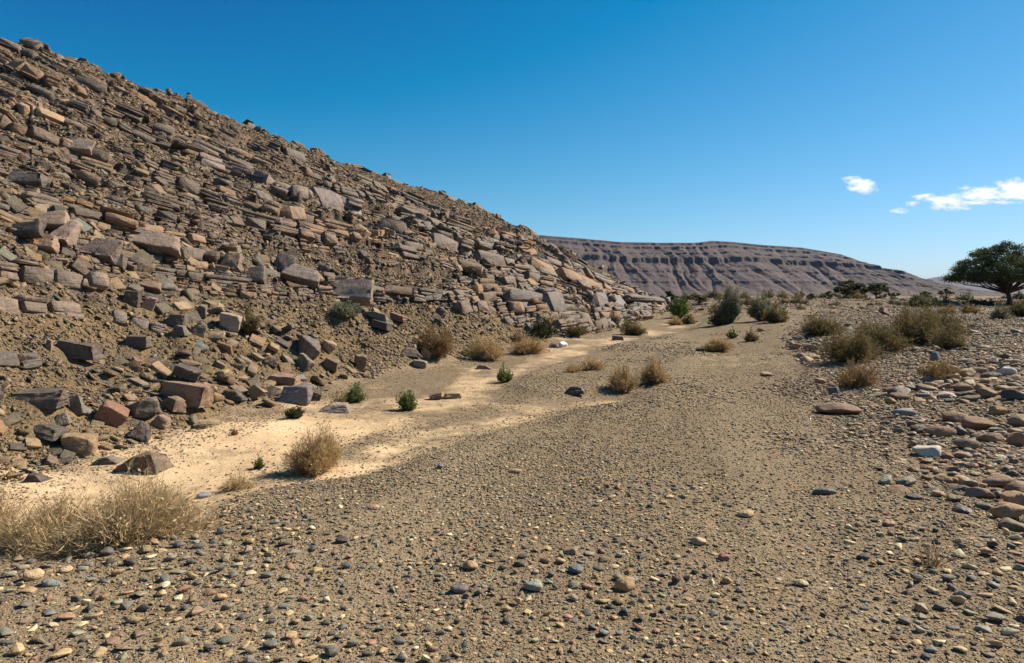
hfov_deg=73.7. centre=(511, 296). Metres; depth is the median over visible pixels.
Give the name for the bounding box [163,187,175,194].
block
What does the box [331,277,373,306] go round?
boulder
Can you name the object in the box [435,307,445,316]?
boulder
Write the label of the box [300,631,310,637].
pebble
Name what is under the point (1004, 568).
pebble
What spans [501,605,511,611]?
pebble
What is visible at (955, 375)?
boulder
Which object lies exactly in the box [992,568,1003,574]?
pebble
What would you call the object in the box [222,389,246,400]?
boulder
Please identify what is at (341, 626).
pebble
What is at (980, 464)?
cobble
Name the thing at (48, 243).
boulder
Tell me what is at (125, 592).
pebble
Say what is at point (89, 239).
block
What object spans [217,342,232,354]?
block
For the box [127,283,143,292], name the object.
rock shard
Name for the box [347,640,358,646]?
pebble
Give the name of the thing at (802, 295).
shrub
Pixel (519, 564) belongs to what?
pebble
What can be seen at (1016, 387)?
cobble
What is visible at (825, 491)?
cobble
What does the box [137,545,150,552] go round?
pebble
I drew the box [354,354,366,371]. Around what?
boulder
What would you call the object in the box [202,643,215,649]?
pebble
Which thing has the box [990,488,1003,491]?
cobble
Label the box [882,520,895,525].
cobble
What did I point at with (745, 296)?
shrub
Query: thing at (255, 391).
boulder
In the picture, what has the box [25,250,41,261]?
rock shard
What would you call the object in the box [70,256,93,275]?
block
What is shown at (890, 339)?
shrub
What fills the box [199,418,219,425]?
rock shard
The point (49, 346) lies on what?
boulder
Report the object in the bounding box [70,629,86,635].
pebble
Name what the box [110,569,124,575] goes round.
pebble
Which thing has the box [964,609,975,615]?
pebble
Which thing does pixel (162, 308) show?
rock shard
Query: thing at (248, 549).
pebble
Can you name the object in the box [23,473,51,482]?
boulder
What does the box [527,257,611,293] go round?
rock ledge
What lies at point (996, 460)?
cobble
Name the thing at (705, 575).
pebble
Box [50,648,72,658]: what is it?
pebble
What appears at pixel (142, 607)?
pebble
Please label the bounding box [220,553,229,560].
pebble
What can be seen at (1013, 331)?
boulder
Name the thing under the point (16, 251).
rock shard
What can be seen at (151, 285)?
boulder
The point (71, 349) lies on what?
boulder
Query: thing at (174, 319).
boulder
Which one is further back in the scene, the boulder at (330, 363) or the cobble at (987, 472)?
the boulder at (330, 363)
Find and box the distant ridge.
[929,276,1023,293]
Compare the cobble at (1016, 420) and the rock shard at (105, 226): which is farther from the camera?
the rock shard at (105, 226)
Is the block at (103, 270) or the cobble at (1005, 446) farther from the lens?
the block at (103, 270)
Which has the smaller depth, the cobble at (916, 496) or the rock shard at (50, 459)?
the cobble at (916, 496)
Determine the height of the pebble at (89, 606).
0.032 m
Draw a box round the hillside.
[0,44,653,474]
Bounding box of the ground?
[0,297,1023,662]
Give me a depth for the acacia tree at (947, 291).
76.33 m
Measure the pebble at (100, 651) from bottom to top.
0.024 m
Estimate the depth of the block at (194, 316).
12.21 m
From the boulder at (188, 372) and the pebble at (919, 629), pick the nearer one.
the pebble at (919, 629)
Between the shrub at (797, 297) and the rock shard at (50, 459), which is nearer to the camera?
the rock shard at (50, 459)
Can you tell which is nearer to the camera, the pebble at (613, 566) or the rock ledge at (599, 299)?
the pebble at (613, 566)
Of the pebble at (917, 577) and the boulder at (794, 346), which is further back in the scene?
the boulder at (794, 346)
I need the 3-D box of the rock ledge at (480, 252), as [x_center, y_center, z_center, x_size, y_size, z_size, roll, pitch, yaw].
[-0.960,-1.348,32.399,1.952,2.332,4.055,0,0,18]
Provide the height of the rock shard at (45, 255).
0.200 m
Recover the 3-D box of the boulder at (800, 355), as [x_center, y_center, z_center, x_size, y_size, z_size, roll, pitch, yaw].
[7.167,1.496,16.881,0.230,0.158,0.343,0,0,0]
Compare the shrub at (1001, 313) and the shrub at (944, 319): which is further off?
the shrub at (1001, 313)
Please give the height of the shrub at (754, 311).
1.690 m
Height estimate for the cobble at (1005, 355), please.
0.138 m
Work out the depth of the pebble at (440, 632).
3.22 m
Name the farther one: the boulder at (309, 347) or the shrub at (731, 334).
the shrub at (731, 334)
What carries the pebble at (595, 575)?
on the ground
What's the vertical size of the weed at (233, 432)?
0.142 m
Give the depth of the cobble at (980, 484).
5.90 m
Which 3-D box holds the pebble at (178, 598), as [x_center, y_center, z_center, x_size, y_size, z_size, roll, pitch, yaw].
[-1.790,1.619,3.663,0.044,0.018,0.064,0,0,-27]
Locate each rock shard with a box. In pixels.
[0,187,12,193]
[0,247,16,260]
[0,375,16,380]
[1,384,10,392]
[1,413,22,425]
[3,472,19,479]
[8,280,20,287]
[9,215,22,222]
[10,443,26,450]
[13,459,27,466]
[14,249,20,256]
[18,429,30,432]
[24,437,41,448]
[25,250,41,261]
[33,204,50,211]
[35,250,49,260]
[44,454,57,464]
[46,261,61,269]
[47,445,62,455]
[59,449,75,458]
[60,456,72,463]
[82,278,96,290]
[85,406,93,415]
[88,221,99,231]
[90,420,104,427]
[97,222,110,230]
[98,434,109,440]
[98,442,113,450]
[102,370,118,376]
[108,383,126,391]
[109,435,122,440]
[112,366,123,371]
[113,358,128,364]
[115,444,128,448]
[119,374,138,377]
[123,393,138,401]
[125,353,138,360]
[125,360,142,371]
[126,388,141,393]
[126,439,137,444]
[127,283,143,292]
[127,418,139,426]
[129,377,148,386]
[132,356,142,362]
[139,371,154,381]
[143,383,160,390]
[145,390,162,394]
[154,302,172,314]
[162,291,174,296]
[175,223,182,230]
[177,351,191,355]
[181,290,192,301]
[185,288,198,294]
[189,414,199,424]
[192,346,200,354]
[193,355,208,363]
[193,422,206,428]
[195,341,208,352]
[198,372,209,379]
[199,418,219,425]
[201,366,211,374]
[205,322,215,329]
[210,282,220,291]
[215,360,225,369]
[215,374,234,385]
[217,369,229,374]
[224,399,234,405]
[225,332,237,335]
[229,385,247,392]
[230,363,243,368]
[234,244,242,252]
[234,357,245,365]
[237,376,247,380]
[246,378,262,387]
[250,352,264,360]
[252,329,263,333]
[263,380,275,387]
[278,362,291,373]
[281,323,294,331]
[288,348,298,358]
[339,374,347,378]
[344,365,355,373]
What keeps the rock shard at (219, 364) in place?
on the hillside
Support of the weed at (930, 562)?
on the ground
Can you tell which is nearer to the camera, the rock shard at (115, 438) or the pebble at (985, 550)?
the pebble at (985, 550)
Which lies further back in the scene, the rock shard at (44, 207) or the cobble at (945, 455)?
the rock shard at (44, 207)
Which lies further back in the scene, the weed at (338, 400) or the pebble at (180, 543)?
the weed at (338, 400)
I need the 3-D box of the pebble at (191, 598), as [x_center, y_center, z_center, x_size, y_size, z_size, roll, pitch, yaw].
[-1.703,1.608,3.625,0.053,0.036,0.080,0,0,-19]
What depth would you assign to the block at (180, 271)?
13.82 m
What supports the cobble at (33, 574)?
on the ground
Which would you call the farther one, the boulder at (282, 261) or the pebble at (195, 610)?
the boulder at (282, 261)
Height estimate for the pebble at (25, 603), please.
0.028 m
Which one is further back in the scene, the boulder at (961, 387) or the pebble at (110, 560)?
the boulder at (961, 387)
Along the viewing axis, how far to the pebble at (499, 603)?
3.57 m
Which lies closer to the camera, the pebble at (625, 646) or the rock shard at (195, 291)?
the pebble at (625, 646)
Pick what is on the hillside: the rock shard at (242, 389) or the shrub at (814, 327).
the rock shard at (242, 389)
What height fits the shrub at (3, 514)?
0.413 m
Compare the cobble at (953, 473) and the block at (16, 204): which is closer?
the cobble at (953, 473)
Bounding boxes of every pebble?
[0,626,14,635]
[0,639,15,645]
[2,570,15,576]
[6,642,24,654]
[11,555,23,561]
[16,564,29,569]
[17,616,30,623]
[19,586,36,592]
[20,601,33,605]
[31,633,44,642]
[38,564,51,567]
[43,608,55,615]
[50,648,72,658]
[53,642,57,649]
[57,612,75,619]
[63,556,71,562]
[70,596,81,601]
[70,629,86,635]
[71,621,88,627]
[76,566,88,570]
[80,634,91,641]
[81,599,90,603]
[82,561,93,565]
[83,550,94,557]
[83,611,102,619]
[85,604,93,609]
[90,588,100,596]
[90,646,106,656]
[99,578,110,582]
[99,592,110,599]
[103,633,110,638]
[104,636,120,645]
[105,557,114,565]
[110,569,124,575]
[112,599,122,604]
[115,644,132,648]
[115,652,127,660]
[119,590,133,594]
[119,600,133,608]
[123,558,136,564]
[124,615,142,622]
[132,591,146,596]
[132,630,146,636]
[135,603,149,611]
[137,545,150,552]
[139,577,148,580]
[139,656,150,662]
[141,554,156,558]
[141,567,156,570]
[150,539,159,543]
[154,642,162,648]
[155,589,166,595]
[157,535,169,538]
[159,573,169,582]
[159,581,169,587]
[159,650,167,657]
[162,553,176,561]
[166,604,175,610]
[169,540,185,545]
[169,570,185,573]
[171,636,190,645]
[174,594,182,600]
[178,585,190,592]
[185,571,197,578]
[186,559,197,562]
[186,594,196,603]
[187,606,203,615]
[190,533,198,538]
[192,542,204,547]
[192,579,201,585]
[196,549,206,555]
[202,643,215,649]
[204,589,215,595]
[209,537,217,543]
[212,623,223,631]
[213,593,226,599]
[214,636,234,643]
[215,564,225,570]
[217,527,224,534]
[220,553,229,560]
[221,603,234,609]
[222,541,231,544]
[222,650,232,656]
[228,570,238,577]
[231,562,242,566]
[234,556,243,560]
[237,613,252,618]
[239,640,250,647]
[241,580,256,585]
[242,545,252,553]
[244,646,256,653]
[245,537,254,542]
[246,563,254,568]
[246,570,256,574]
[246,624,256,631]
[260,572,271,577]
[262,639,278,646]
[264,551,272,556]
[264,602,273,607]
[265,631,275,637]
[273,656,287,660]
[275,587,287,594]
[278,541,290,544]
[278,604,289,608]
[280,574,290,578]
[284,610,292,615]
[284,631,296,638]
[285,563,294,568]
[289,549,300,554]
[290,639,301,646]
[291,619,301,623]
[299,595,307,601]
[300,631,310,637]
[301,655,317,661]
[304,614,313,619]
[308,545,315,551]
[309,567,322,573]
[317,643,334,648]
[319,620,330,624]
[324,645,338,655]
[331,549,339,554]
[337,589,344,593]
[337,624,347,630]
[341,562,350,568]
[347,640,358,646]
[356,617,366,622]
[357,631,365,636]
[361,650,372,655]
[368,639,376,644]
[378,646,387,653]
[395,636,405,644]
[397,651,407,659]
[406,622,414,626]
[427,646,437,651]
[430,653,437,658]
[436,630,444,634]
[440,654,450,661]
[443,626,451,630]
[473,589,481,594]
[497,600,504,605]
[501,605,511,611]
[503,617,510,623]
[513,598,521,604]
[514,561,523,566]
[518,553,527,557]
[524,608,532,614]
[532,569,538,574]
[540,557,549,562]
[543,609,551,615]
[548,571,554,576]
[555,557,565,562]
[555,622,563,627]
[563,613,572,617]
[567,594,577,601]
[568,581,578,588]
[581,583,593,589]
[582,608,591,615]
[584,551,593,554]
[587,591,593,597]
[592,572,599,578]
[593,566,603,569]
[594,599,609,602]
[599,557,610,562]
[599,628,608,634]
[605,604,615,608]
[609,564,618,568]
[612,573,622,579]
[614,597,624,603]
[620,607,629,612]
[622,644,628,649]
[627,599,635,605]
[631,590,637,597]
[633,622,644,629]
[636,614,644,619]
[637,554,647,558]
[652,628,659,632]
[656,572,669,575]
[669,637,676,643]
[671,576,680,582]
[672,554,679,558]
[701,573,708,578]
[709,610,718,615]
[710,592,719,596]
[724,614,733,619]
[858,598,870,601]
[893,543,901,549]
[896,536,908,540]
[897,617,910,624]
[901,588,911,594]
[909,573,921,581]
[911,639,921,645]
[914,603,928,612]
[914,625,925,633]
[915,613,926,618]
[925,645,937,651]
[926,585,938,594]
[933,603,948,608]
[933,639,945,644]
[940,574,955,580]
[942,568,950,572]
[944,633,964,637]
[946,583,956,590]
[946,624,959,629]
[950,596,966,603]
[952,549,966,557]
[952,646,967,652]
[953,590,972,597]
[962,564,978,569]
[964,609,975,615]
[967,575,976,580]
[975,625,993,633]
[976,593,993,596]
[977,571,989,576]
[979,547,993,553]
[981,652,994,656]
[983,612,1004,619]
[986,639,1003,646]
[987,541,998,545]
[987,580,999,587]
[991,604,1013,614]
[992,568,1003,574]
[999,566,1012,570]
[1001,627,1019,634]
[1007,534,1021,538]
[1007,550,1021,554]
[1008,585,1022,591]
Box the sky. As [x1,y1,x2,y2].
[0,0,1023,278]
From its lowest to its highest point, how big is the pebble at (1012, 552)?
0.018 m
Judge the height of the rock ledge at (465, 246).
2.141 m
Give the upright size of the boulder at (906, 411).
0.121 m
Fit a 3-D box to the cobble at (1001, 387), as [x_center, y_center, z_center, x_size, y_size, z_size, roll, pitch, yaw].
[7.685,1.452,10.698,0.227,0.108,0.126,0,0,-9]
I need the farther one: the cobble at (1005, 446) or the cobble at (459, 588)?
the cobble at (1005, 446)
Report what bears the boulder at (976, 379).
on the ground
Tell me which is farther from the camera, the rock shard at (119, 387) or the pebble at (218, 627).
the rock shard at (119, 387)
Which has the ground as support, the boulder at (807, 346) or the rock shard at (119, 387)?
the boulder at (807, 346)
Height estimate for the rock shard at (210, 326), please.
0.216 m
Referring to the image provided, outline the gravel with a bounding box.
[0,329,1023,662]
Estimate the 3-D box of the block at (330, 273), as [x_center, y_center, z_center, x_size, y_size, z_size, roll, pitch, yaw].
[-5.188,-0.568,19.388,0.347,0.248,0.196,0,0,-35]
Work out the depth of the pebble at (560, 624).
3.31 m
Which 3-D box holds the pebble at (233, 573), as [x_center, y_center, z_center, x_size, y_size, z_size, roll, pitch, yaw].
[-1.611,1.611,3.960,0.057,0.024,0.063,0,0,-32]
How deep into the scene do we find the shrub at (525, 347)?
20.42 m
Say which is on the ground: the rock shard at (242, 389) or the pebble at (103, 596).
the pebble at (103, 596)
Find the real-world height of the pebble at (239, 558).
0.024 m
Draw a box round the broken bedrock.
[0,37,669,335]
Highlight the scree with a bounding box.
[0,43,663,482]
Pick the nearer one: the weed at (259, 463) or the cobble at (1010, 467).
the cobble at (1010, 467)
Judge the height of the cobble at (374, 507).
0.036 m
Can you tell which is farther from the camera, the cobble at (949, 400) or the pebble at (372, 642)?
the cobble at (949, 400)
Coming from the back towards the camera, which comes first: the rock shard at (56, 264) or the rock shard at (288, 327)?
the rock shard at (288, 327)
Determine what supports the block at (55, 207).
on the hillside
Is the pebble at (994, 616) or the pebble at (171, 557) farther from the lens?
the pebble at (171, 557)
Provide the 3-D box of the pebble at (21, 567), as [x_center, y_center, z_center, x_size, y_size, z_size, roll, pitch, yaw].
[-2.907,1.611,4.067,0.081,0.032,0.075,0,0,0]
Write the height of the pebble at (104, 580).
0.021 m
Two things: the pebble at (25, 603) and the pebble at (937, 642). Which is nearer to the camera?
the pebble at (937, 642)
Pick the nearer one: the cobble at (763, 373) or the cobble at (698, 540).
the cobble at (698, 540)
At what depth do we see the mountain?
2270.96 m
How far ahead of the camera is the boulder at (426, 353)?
17.36 m
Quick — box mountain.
[539,235,1019,296]
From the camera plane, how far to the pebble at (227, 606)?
3.51 m
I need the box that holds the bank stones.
[666,297,1023,523]
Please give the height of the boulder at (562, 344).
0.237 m
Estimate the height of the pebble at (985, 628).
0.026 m
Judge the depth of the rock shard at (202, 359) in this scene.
11.06 m
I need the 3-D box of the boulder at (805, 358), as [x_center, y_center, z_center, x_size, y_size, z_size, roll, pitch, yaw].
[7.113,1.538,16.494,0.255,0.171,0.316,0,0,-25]
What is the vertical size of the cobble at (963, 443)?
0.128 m
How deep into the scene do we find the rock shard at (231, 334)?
12.23 m
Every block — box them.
[0,136,10,143]
[0,191,10,199]
[3,195,27,213]
[16,190,38,206]
[23,188,40,192]
[26,207,42,216]
[51,205,67,212]
[59,247,75,255]
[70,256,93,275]
[76,218,92,233]
[78,237,93,241]
[92,229,103,237]
[97,269,110,281]
[111,233,120,239]
[111,277,125,290]
[121,253,131,260]
[127,269,139,279]
[132,249,154,263]
[133,160,147,169]
[135,167,148,177]
[136,177,148,184]
[143,292,163,302]
[146,357,169,366]
[149,361,171,374]
[151,184,165,194]
[151,379,165,386]
[152,176,167,185]
[154,277,168,280]
[157,370,167,380]
[158,280,174,290]
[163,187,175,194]
[169,363,184,370]
[171,301,191,310]
[174,270,186,273]
[177,296,194,309]
[178,359,199,367]
[181,235,192,246]
[184,310,201,322]
[185,265,194,269]
[186,257,197,266]
[202,300,218,307]
[207,307,224,313]
[207,331,225,340]
[208,317,219,322]
[213,392,224,401]
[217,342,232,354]
[225,338,238,349]
[238,354,255,364]
[246,363,257,377]
[248,334,265,347]
[251,257,260,265]
[254,253,265,265]
[261,255,271,262]
[262,398,276,406]
[263,319,274,325]
[265,385,281,396]
[268,342,279,352]
[272,325,283,333]
[275,337,291,348]
[280,354,295,364]
[298,374,306,380]
[311,376,326,386]
[320,386,331,390]
[323,272,335,276]
[330,268,339,274]
[477,271,486,277]
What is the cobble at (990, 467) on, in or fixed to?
on the ground
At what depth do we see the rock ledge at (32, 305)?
9.87 m
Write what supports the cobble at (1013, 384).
on the ground
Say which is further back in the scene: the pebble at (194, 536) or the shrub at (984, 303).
the shrub at (984, 303)
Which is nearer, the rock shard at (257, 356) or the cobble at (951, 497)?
the cobble at (951, 497)
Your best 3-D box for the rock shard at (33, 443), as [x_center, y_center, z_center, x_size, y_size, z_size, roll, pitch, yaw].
[-4.946,1.520,7.047,0.139,0.125,0.161,0,0,-43]
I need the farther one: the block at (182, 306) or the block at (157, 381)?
the block at (182, 306)
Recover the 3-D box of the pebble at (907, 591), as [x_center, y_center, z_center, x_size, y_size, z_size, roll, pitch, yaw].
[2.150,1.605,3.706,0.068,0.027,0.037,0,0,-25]
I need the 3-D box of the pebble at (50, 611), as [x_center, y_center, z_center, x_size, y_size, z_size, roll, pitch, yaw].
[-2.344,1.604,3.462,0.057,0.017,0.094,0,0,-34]
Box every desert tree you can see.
[660,291,678,301]
[692,295,706,303]
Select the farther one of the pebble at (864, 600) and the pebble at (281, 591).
the pebble at (281, 591)
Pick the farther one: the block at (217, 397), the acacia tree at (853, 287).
the acacia tree at (853, 287)
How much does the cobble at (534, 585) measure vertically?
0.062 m
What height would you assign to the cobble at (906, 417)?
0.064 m
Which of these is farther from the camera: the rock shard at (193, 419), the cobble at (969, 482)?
the rock shard at (193, 419)
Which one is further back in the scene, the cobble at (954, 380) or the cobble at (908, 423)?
the cobble at (954, 380)
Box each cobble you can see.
[22,568,44,580]
[41,578,61,586]
[58,566,72,572]
[98,547,113,555]
[197,491,210,498]
[335,536,347,542]
[368,504,378,509]
[437,463,443,468]
[450,583,467,592]
[462,560,477,569]
[509,468,521,473]
[524,579,542,590]
[563,546,577,554]
[568,564,583,573]
[614,576,634,591]
[690,537,706,544]
[718,552,729,560]
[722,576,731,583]
[737,510,753,517]
[760,371,772,375]
[794,579,808,585]
[812,487,837,494]
[815,378,826,383]
[827,386,838,394]
[856,553,868,559]
[879,419,889,423]
[879,474,891,483]
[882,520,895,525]
[884,397,895,403]
[887,484,911,493]
[891,460,906,463]
[893,428,904,432]
[895,476,916,485]
[901,416,913,419]
[904,385,915,389]
[905,421,917,425]
[906,494,924,499]
[907,431,916,434]
[908,466,919,471]
[909,440,917,445]
[910,379,921,382]
[910,424,925,429]
[912,419,924,423]
[913,396,926,401]
[915,429,924,432]
[919,458,932,463]
[920,465,931,468]
[921,475,932,479]
[923,376,932,380]
[926,396,936,399]
[926,487,939,491]
[928,440,937,444]
[930,352,939,360]
[931,490,945,496]
[933,380,943,383]
[933,475,952,482]
[936,443,946,447]
[938,459,948,462]
[941,452,953,458]
[943,379,952,384]
[943,422,953,426]
[944,398,956,401]
[946,494,961,500]
[947,467,960,471]
[947,471,961,475]
[949,485,969,490]
[950,378,959,383]
[952,451,971,457]
[952,504,972,513]
[953,438,980,448]
[953,461,966,465]
[954,425,967,435]
[954,475,969,478]
[956,399,969,402]
[957,358,970,362]
[957,478,977,486]
[961,395,979,400]
[964,447,975,453]
[964,487,996,497]
[967,463,978,468]
[969,432,982,436]
[969,471,980,475]
[972,462,985,466]
[973,453,981,456]
[974,502,993,509]
[975,360,984,364]
[976,433,1003,441]
[978,482,986,487]
[979,378,990,382]
[983,364,997,367]
[984,470,995,474]
[985,398,994,402]
[985,447,996,452]
[985,465,994,469]
[987,427,1003,431]
[988,358,998,363]
[988,405,1006,414]
[989,503,1023,518]
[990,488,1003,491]
[992,459,1002,462]
[992,491,1001,496]
[993,431,1006,435]
[994,385,1009,389]
[995,454,1006,458]
[997,448,1008,452]
[998,517,1023,530]
[1000,353,1011,358]
[1000,444,1010,448]
[1000,465,1013,469]
[1000,466,1009,470]
[1004,470,1018,475]
[1006,382,1021,386]
[1006,428,1022,432]
[1006,432,1023,445]
[1006,454,1015,457]
[1007,414,1023,425]
[1009,359,1023,364]
[1009,457,1018,463]
[1010,386,1023,389]
[1011,363,1020,366]
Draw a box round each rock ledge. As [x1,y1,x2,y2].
[0,144,62,173]
[0,259,108,296]
[0,294,83,319]
[0,351,41,369]
[112,310,165,332]
[199,152,349,210]
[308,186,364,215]
[376,215,475,256]
[471,241,522,273]
[501,288,570,317]
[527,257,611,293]
[591,292,673,312]
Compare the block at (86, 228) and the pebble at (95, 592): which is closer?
the pebble at (95, 592)
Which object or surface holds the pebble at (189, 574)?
on the ground
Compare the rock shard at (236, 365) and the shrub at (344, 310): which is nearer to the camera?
the rock shard at (236, 365)
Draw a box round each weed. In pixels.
[231,429,237,434]
[252,453,264,468]
[328,392,346,403]
[342,378,368,402]
[497,360,513,381]
[912,515,956,565]
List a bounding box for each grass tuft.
[216,468,258,491]
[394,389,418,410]
[458,329,508,360]
[566,362,583,372]
[579,355,607,370]
[606,311,622,321]
[665,315,687,325]
[699,334,737,351]
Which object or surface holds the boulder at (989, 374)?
on the ground
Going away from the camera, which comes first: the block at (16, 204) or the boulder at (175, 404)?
the boulder at (175, 404)
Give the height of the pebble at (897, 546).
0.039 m
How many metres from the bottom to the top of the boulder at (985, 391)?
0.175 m
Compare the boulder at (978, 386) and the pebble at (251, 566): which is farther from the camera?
the boulder at (978, 386)
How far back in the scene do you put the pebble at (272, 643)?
3.08 m
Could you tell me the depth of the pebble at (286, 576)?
3.91 m
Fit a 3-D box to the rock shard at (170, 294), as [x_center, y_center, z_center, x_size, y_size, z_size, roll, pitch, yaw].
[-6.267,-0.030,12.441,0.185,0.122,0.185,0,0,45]
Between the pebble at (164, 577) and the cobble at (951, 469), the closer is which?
the pebble at (164, 577)
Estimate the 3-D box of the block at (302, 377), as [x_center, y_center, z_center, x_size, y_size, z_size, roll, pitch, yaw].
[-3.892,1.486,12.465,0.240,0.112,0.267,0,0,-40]
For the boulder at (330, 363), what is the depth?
13.31 m
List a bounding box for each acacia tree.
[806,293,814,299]
[820,291,837,298]
[833,280,866,294]
[862,283,889,298]
[884,292,900,298]
[937,288,954,299]
[938,239,1023,304]
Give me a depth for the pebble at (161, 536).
4.56 m
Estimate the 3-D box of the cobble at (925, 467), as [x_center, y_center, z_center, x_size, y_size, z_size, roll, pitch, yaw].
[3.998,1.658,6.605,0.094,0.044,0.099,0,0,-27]
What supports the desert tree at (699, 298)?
on the ground
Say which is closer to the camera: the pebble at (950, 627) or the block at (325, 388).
the pebble at (950, 627)
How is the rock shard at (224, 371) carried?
on the hillside
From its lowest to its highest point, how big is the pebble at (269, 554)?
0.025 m
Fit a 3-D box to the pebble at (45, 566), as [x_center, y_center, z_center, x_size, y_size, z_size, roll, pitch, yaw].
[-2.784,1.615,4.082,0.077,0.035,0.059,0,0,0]
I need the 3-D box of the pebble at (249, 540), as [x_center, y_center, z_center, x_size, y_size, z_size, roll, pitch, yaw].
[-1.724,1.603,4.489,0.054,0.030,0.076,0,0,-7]
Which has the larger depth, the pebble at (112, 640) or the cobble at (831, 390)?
the cobble at (831, 390)
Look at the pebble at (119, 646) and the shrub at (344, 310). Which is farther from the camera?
the shrub at (344, 310)
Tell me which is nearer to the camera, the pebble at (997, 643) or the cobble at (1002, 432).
the pebble at (997, 643)
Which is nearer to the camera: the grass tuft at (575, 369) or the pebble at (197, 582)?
the pebble at (197, 582)
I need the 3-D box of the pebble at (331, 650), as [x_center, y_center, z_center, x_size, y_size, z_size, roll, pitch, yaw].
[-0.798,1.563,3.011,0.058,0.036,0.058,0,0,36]
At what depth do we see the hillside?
15.12 m
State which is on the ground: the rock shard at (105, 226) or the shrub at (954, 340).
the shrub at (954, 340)
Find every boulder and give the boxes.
[5,171,48,186]
[11,388,69,408]
[12,220,46,239]
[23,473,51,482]
[33,210,70,230]
[33,424,69,440]
[35,234,59,253]
[44,338,53,351]
[50,218,83,247]
[54,339,105,360]
[55,412,72,424]
[60,433,98,455]
[67,138,95,155]
[69,395,86,414]
[78,238,122,264]
[89,455,122,465]
[93,399,129,426]
[110,254,127,272]
[112,451,174,474]
[122,290,140,306]
[125,335,151,347]
[127,396,159,418]
[127,422,150,442]
[129,227,181,259]
[139,278,160,292]
[141,296,157,310]
[149,414,171,429]
[160,381,214,407]
[160,396,185,412]
[164,313,187,325]
[171,325,190,335]
[171,362,202,381]
[190,321,206,337]
[195,304,207,317]
[219,312,243,331]
[220,253,242,272]
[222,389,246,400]
[243,265,266,284]
[248,385,267,398]
[263,355,279,366]
[267,372,301,385]
[274,252,296,270]
[278,384,313,405]
[281,264,319,287]
[296,353,314,371]
[298,334,320,358]
[311,389,321,400]
[318,402,353,412]
[322,340,336,353]
[322,356,339,371]
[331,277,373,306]
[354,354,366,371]
[363,311,389,322]
[370,319,391,330]
[390,312,407,321]
[402,347,422,357]
[413,359,426,367]
[420,348,432,358]
[429,392,441,399]
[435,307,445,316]
[443,391,461,398]
[476,364,491,369]
[548,343,558,347]
[558,341,567,346]
[564,386,584,394]
[612,336,623,339]
[788,344,800,348]
[796,353,806,357]
[800,356,812,361]
[803,344,818,349]
[815,402,861,414]
[873,392,887,396]
[878,307,889,314]
[885,385,910,394]
[887,392,908,399]
[891,408,916,415]
[910,347,920,351]
[912,445,941,456]
[915,384,938,390]
[915,393,933,397]
[923,382,937,386]
[923,426,956,436]
[936,383,951,388]
[938,391,955,396]
[941,411,967,421]
[943,373,959,378]
[951,382,973,391]
[954,391,977,395]
[958,368,975,376]
[961,416,996,429]
[962,377,981,380]
[963,379,975,385]
[972,367,989,372]
[975,383,985,390]
[977,387,997,396]
[978,345,992,348]
[979,371,1001,377]
[982,473,1012,486]
[985,366,996,371]
[996,366,1016,374]
[1000,389,1023,399]
[1000,490,1023,505]
[1004,374,1023,379]
[1010,329,1020,333]
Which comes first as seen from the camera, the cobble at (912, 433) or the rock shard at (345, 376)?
the cobble at (912, 433)
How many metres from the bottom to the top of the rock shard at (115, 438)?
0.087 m
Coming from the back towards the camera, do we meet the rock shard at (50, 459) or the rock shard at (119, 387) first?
the rock shard at (119, 387)
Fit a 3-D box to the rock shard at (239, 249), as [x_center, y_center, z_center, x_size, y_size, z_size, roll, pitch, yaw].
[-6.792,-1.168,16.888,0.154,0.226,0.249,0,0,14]
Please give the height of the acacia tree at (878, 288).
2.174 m
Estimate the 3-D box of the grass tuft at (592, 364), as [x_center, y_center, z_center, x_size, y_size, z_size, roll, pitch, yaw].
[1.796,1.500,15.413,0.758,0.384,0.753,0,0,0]
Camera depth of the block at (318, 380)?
12.60 m
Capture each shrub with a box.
[0,477,31,532]
[0,483,102,558]
[17,454,228,562]
[236,304,262,334]
[279,420,345,478]
[283,404,304,418]
[329,296,362,317]
[408,316,456,357]
[504,331,551,353]
[510,329,525,343]
[530,314,559,338]
[564,321,589,336]
[603,360,643,392]
[619,317,647,334]
[636,350,671,384]
[669,288,690,317]
[681,314,697,323]
[706,287,718,297]
[707,309,729,324]
[710,292,724,298]
[712,275,744,322]
[725,327,737,337]
[738,291,749,298]
[743,326,759,341]
[744,290,772,320]
[761,298,790,322]
[763,288,775,297]
[775,291,786,297]
[789,288,805,297]
[790,294,801,298]
[798,309,847,335]
[810,318,893,361]
[831,355,884,387]
[847,291,865,298]
[852,310,919,352]
[886,291,947,343]
[903,294,938,306]
[912,291,975,336]
[912,355,961,379]
[925,316,973,349]
[936,305,959,313]
[954,291,972,299]
[959,302,985,313]
[974,300,989,305]
[986,304,1014,319]
[1005,295,1023,315]
[1011,290,1023,298]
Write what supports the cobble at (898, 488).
on the ground
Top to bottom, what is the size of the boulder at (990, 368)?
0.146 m
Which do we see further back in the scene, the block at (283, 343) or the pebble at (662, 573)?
the block at (283, 343)
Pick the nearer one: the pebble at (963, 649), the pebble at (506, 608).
the pebble at (963, 649)
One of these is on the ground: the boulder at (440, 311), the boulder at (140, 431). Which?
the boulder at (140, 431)
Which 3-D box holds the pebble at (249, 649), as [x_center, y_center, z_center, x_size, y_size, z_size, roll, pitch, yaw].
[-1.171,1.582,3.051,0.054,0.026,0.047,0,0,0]
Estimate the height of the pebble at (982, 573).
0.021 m
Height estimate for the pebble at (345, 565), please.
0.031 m
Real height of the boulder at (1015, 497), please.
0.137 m
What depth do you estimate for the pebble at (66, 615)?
3.40 m
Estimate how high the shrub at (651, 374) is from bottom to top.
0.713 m
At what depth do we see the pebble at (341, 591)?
3.70 m
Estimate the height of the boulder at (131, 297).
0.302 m

